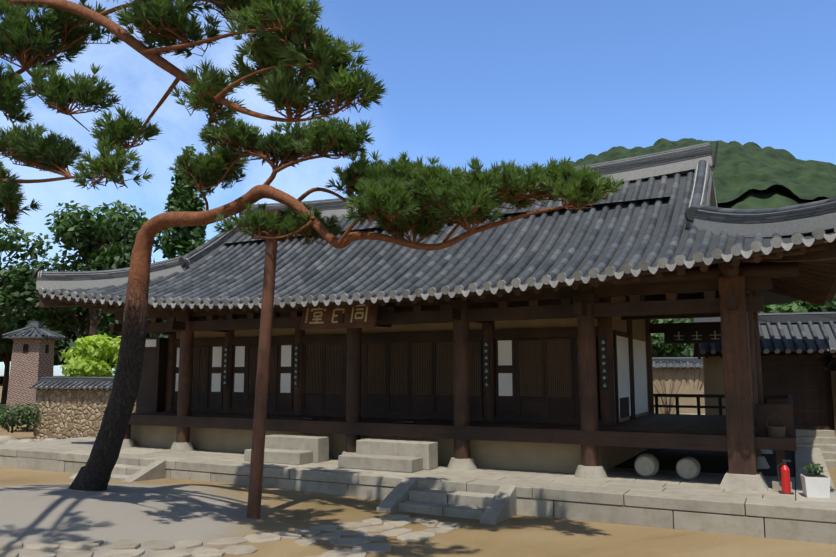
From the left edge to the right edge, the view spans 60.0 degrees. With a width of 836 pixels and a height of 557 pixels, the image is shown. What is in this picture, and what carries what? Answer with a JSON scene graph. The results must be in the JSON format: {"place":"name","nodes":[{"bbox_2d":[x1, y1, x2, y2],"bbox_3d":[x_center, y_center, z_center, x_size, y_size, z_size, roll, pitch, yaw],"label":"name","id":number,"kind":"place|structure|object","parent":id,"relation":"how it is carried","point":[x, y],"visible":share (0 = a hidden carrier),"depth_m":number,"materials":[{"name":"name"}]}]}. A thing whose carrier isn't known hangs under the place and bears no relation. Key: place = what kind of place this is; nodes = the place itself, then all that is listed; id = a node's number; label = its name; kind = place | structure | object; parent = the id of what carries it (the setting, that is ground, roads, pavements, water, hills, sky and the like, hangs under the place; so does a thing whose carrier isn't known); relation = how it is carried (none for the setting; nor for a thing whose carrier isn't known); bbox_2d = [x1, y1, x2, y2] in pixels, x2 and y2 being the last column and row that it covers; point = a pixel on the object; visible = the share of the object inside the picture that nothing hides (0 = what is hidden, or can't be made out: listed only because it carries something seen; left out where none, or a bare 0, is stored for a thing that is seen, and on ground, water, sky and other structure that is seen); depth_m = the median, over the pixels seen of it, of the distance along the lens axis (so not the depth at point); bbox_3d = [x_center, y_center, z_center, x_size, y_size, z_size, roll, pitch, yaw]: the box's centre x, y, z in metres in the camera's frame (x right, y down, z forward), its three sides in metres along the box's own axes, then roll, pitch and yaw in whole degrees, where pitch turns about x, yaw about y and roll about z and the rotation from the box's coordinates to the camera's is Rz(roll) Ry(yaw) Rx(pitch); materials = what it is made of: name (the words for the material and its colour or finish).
{"place":"outdoors","nodes":[
{"label":"outdoors","id":0,"kind":"place"},
{"bbox_2d":[0,352,115,365],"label":"wooded hill","id":1,"kind":"structure","parent":0,"point":[56,363],"depth_m":636.26,"materials":[{"name":"green plant"}]},
{"bbox_2d":[0,144,208,388],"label":"broadleaf tree","id":2,"kind":"object","parent":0,"point":[88,227],"depth_m":38.82,"materials":[{"name":"green plant"}]},
{"bbox_2d":[0,0,388,227],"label":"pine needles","id":3,"kind":"object","parent":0,"point":[30,144],"depth_m":8.70,"materials":[{"name":"green plant"}]},
{"bbox_2d":[247,209,285,518],"bbox_3d":[-2.322,1.380,10.982,0.476,4.881,0.222,-4,-8,27],"label":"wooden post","id":4,"kind":"object","parent":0,"point":[258,436],"visible":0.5,"depth_m":10.90,"materials":[{"name":"brown wood"}]},
{"bbox_2d":[136,295,648,424],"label":"hall walls","id":5,"kind":"structure","parent":0,"point":[406,371],"depth_m":16.55,"materials":[{"name":"brown wood"}]},
{"bbox_2d":[0,376,835,556],"bbox_3d":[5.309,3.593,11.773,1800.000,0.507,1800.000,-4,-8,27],"label":"ground","id":6,"kind":"structure","parent":0,"point":[37,506],"depth_m":10.13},
{"bbox_2d":[0,402,39,432],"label":"bush","id":7,"kind":"object","parent":6,"relation":"on","point":[8,422],"depth_m":25.03,"materials":[{"name":"green plant"}]},
{"bbox_2d":[0,435,57,444],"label":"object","id":8,"kind":"object","parent":6,"relation":"on","point":[7,439],"visible":0.15,"depth_m":22.39,"materials":[{"name":"stone"}]},
{"bbox_2d":[2,321,64,422],"bbox_3d":[-15.652,3.782,29.375,1.744,4.110,1.747,0,-8,2],"label":"brick chimney","id":9,"kind":"object","parent":6,"relation":"on","point":[32,360],"visible":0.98,"depth_m":28.89,"materials":[{"name":"brick"}]},
{"bbox_2d":[0,296,167,403],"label":"treeline","id":10,"kind":"object","parent":6,"relation":"on","point":[53,319],"depth_m":47.35,"materials":[{"name":"green plant"}]},
{"bbox_2d":[59,333,120,376],"bbox_3d":[-14.459,4.615,32.961,4.651,4.407,4.368,-4,-8,27],"label":"yellow green tree","id":11,"kind":"object","parent":6,"relation":"on","point":[84,362],"depth_m":32.13,"materials":[{"name":"plant"}]},
{"bbox_2d":[69,459,165,481],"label":"stone steps","id":12,"kind":"structure","parent":6,"relation":"on","point":[155,469],"depth_m":15.19,"materials":[{"name":"stone"}]},
{"bbox_2d":[0,514,460,556],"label":"flagstones","id":13,"kind":"object","parent":6,"relation":"on","point":[364,546],"visible":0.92,"depth_m":9.18,"materials":[{"name":"grey stone"}]},
{"bbox_2d":[68,116,624,490],"bbox_3d":[-1.826,0.622,10.828,9.674,6.365,1.742,-4,-8,27],"label":"pine","id":14,"kind":"object","parent":6,"relation":"on","point":[372,178],"depth_m":10.55,"materials":[{"name":"green plant"}]},
{"bbox_2d":[0,437,835,543],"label":"stone platform","id":15,"kind":"structure","parent":6,"relation":"on","point":[666,496],"depth_m":12.48,"materials":[{"name":"stone"}]},
{"bbox_2d":[244,434,437,472],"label":"stone steps","id":16,"kind":"structure","parent":15,"relation":"on","point":[407,456],"depth_m":14.30,"materials":[{"name":"stone"}]},
{"bbox_2d":[124,276,763,474],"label":"wooden pillars","id":17,"kind":"structure","parent":15,"relation":"on","point":[742,372],"depth_m":14.24,"materials":[{"name":"brown wood"}]},
{"bbox_2d":[300,303,378,329],"bbox_3d":[-1.652,0.664,15.265,1.830,0.796,0.264,-4,-8,27],"label":"signboard","id":18,"kind":"object","parent":17,"relation":"attached to","point":[363,315],"visible":0.71,"depth_m":15.18,"materials":[{"name":"wood"}]},
{"bbox_2d":[32,141,835,319],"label":"roof tiles","id":19,"kind":"object","parent":17,"relation":"on","point":[686,221],"visible":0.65,"depth_m":15.38,"materials":[{"name":"grey tile"}]},
{"bbox_2d":[38,226,835,308],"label":"roof eave tiles","id":20,"kind":"object","parent":19,"relation":"attached to","point":[777,242],"visible":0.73,"depth_m":12.69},
{"bbox_2d":[102,262,798,343],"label":"roof beams","id":21,"kind":"structure","parent":17,"relation":"on","point":[692,292],"depth_m":13.81,"materials":[{"name":"brown wood"}]},
{"bbox_2d":[35,196,835,312],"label":"roof underside","id":22,"kind":"object","parent":21,"relation":"on","point":[814,282],"visible":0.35,"depth_m":12.88,"materials":[{"name":"brown wood"}]},
{"bbox_2d":[121,438,772,490],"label":"pillar base stones","id":23,"kind":"object","parent":15,"relation":"on","point":[757,482],"depth_m":12.77,"materials":[{"name":"stone"}]},
{"bbox_2d":[128,411,796,489],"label":"hall floor","id":24,"kind":"structure","parent":15,"relation":"on","point":[549,447],"depth_m":14.32,"materials":[{"name":"brown wood"}]},
{"bbox_2d":[304,414,785,436],"bbox_3d":[1.764,2.655,13.772,9.341,0.364,0.292,-4,-8,25],"label":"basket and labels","id":25,"kind":"object","parent":24,"relation":"on","point":[775,431],"visible":0.88,"depth_m":11.75,"materials":[{"name":"wicker"}]},
{"bbox_2d":[653,394,793,436],"bbox_3d":[6.050,2.744,15.139,3.180,0.529,5.980,-4,-8,27],"label":"pavilion railing","id":26,"kind":"object","parent":24,"relation":"on","point":[764,411],"visible":0.83,"depth_m":12.01,"materials":[{"name":"brown wood"}]},
{"bbox_2d":[634,453,700,479],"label":"round millstones","id":27,"kind":"object","parent":15,"relation":"on","point":[647,465],"visible":1,"depth_m":12.81,"materials":[{"name":"grey stone"}]},
{"bbox_2d":[777,460,793,494],"bbox_3d":[5.665,3.055,11.184,0.211,0.502,0.200,-4,-8,27],"label":"fire extinguisher","id":28,"kind":"object","parent":15,"relation":"on","point":[784,483],"visible":1,"depth_m":11.14,"materials":[{"name":"metal"}]},
{"bbox_2d":[800,474,829,498],"bbox_3d":[5.967,3.113,10.874,0.336,0.306,0.336,-2,-8,17],"label":"planter box","id":29,"kind":"object","parent":15,"relation":"on","point":[816,486],"visible":0.96,"depth_m":10.74,"materials":[{"name":"ceramic"}]},
{"bbox_2d":[802,463,823,475],"bbox_3d":[5.953,2.885,10.909,0.296,0.208,0.275,-4,-8,27],"label":"planter plant","id":30,"kind":"object","parent":29,"relation":"on","point":[810,467],"depth_m":10.89,"materials":[{"name":"green plant"}]},
{"bbox_2d":[33,369,835,439],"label":"boundary walls","id":31,"kind":"structure","parent":6,"relation":"on","point":[65,414],"depth_m":25.14,"materials":[{"name":"stone"},{"name":"mortar"},{"name":"roof tile"}]},
{"bbox_2d":[31,357,835,389],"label":"wall roof tiles","id":32,"kind":"object","parent":31,"relation":"on","point":[76,382],"depth_m":25.32,"materials":[{"name":"grey tile"}]},
{"bbox_2d":[29,365,828,389],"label":"wall coping ends","id":33,"kind":"object","parent":32,"relation":"attached to","point":[107,388],"depth_m":25.00,"materials":[{"name":"grey tile"}]},
{"bbox_2d":[376,477,516,524],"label":"stone steps","id":34,"kind":"structure","parent":6,"relation":"on","point":[405,494],"depth_m":11.79,"materials":[{"name":"stone"}]},
{"bbox_2d":[654,357,702,413],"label":"shrub twigs","id":35,"kind":"object","parent":6,"relation":"on","point":[668,411],"visible":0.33,"depth_m":27.14,"materials":[{"name":"plant"}]},
{"bbox_2d":[650,296,835,367],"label":"trees","id":36,"kind":"object","parent":6,"relation":"on","point":[662,349],"depth_m":39.63,"materials":[{"name":"green plant"}]},
{"bbox_2d":[679,413,835,467],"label":"gate steps","id":37,"kind":"structure","parent":6,"relation":"on","point":[824,441],"depth_m":18.73,"materials":[{"name":"grey stone"}]},
{"bbox_2d":[0,0,835,375],"label":"sky","id":38,"kind":"structure","parent":0,"point":[526,81],"materials":[{"name":"blue"}]},
{"bbox_2d":[60,190,814,367],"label":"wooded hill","id":39,"kind":"structure","parent":0,"point":[752,199],"depth_m":185.44,"materials":[{"name":"green plant"}]},
{"bbox_2d":[569,138,835,202],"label":"wooded hill","id":40,"kind":"structure","parent":0,"point":[739,169],"depth_m":214.53,"materials":[{"name":"green plant"}]},
{"bbox_2d":[694,343,835,429],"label":"wall","id":41,"kind":"structure","parent":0,"point":[803,378],"depth_m":19.59,"materials":[{"name":"brown wood"}]},
{"bbox_2d":[693,312,835,353],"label":"gate roof tiles","id":42,"kind":"object","parent":41,"relation":"on","point":[806,331],"visible":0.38,"depth_m":19.47,"materials":[{"name":"grey tile"}]},
{"bbox_2d":[693,348,835,354],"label":"eave end tiles","id":43,"kind":"object","parent":42,"relation":"attached to","point":[765,351],"visible":0.38,"depth_m":18.81,"materials":[{"name":"grey tile"}]},
{"bbox_2d":[723,185,808,203],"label":"wooded hill","id":44,"kind":"structure","parent":0,"point":[781,190],"depth_m":313.23,"materials":[{"name":"green plant"}]}
]}

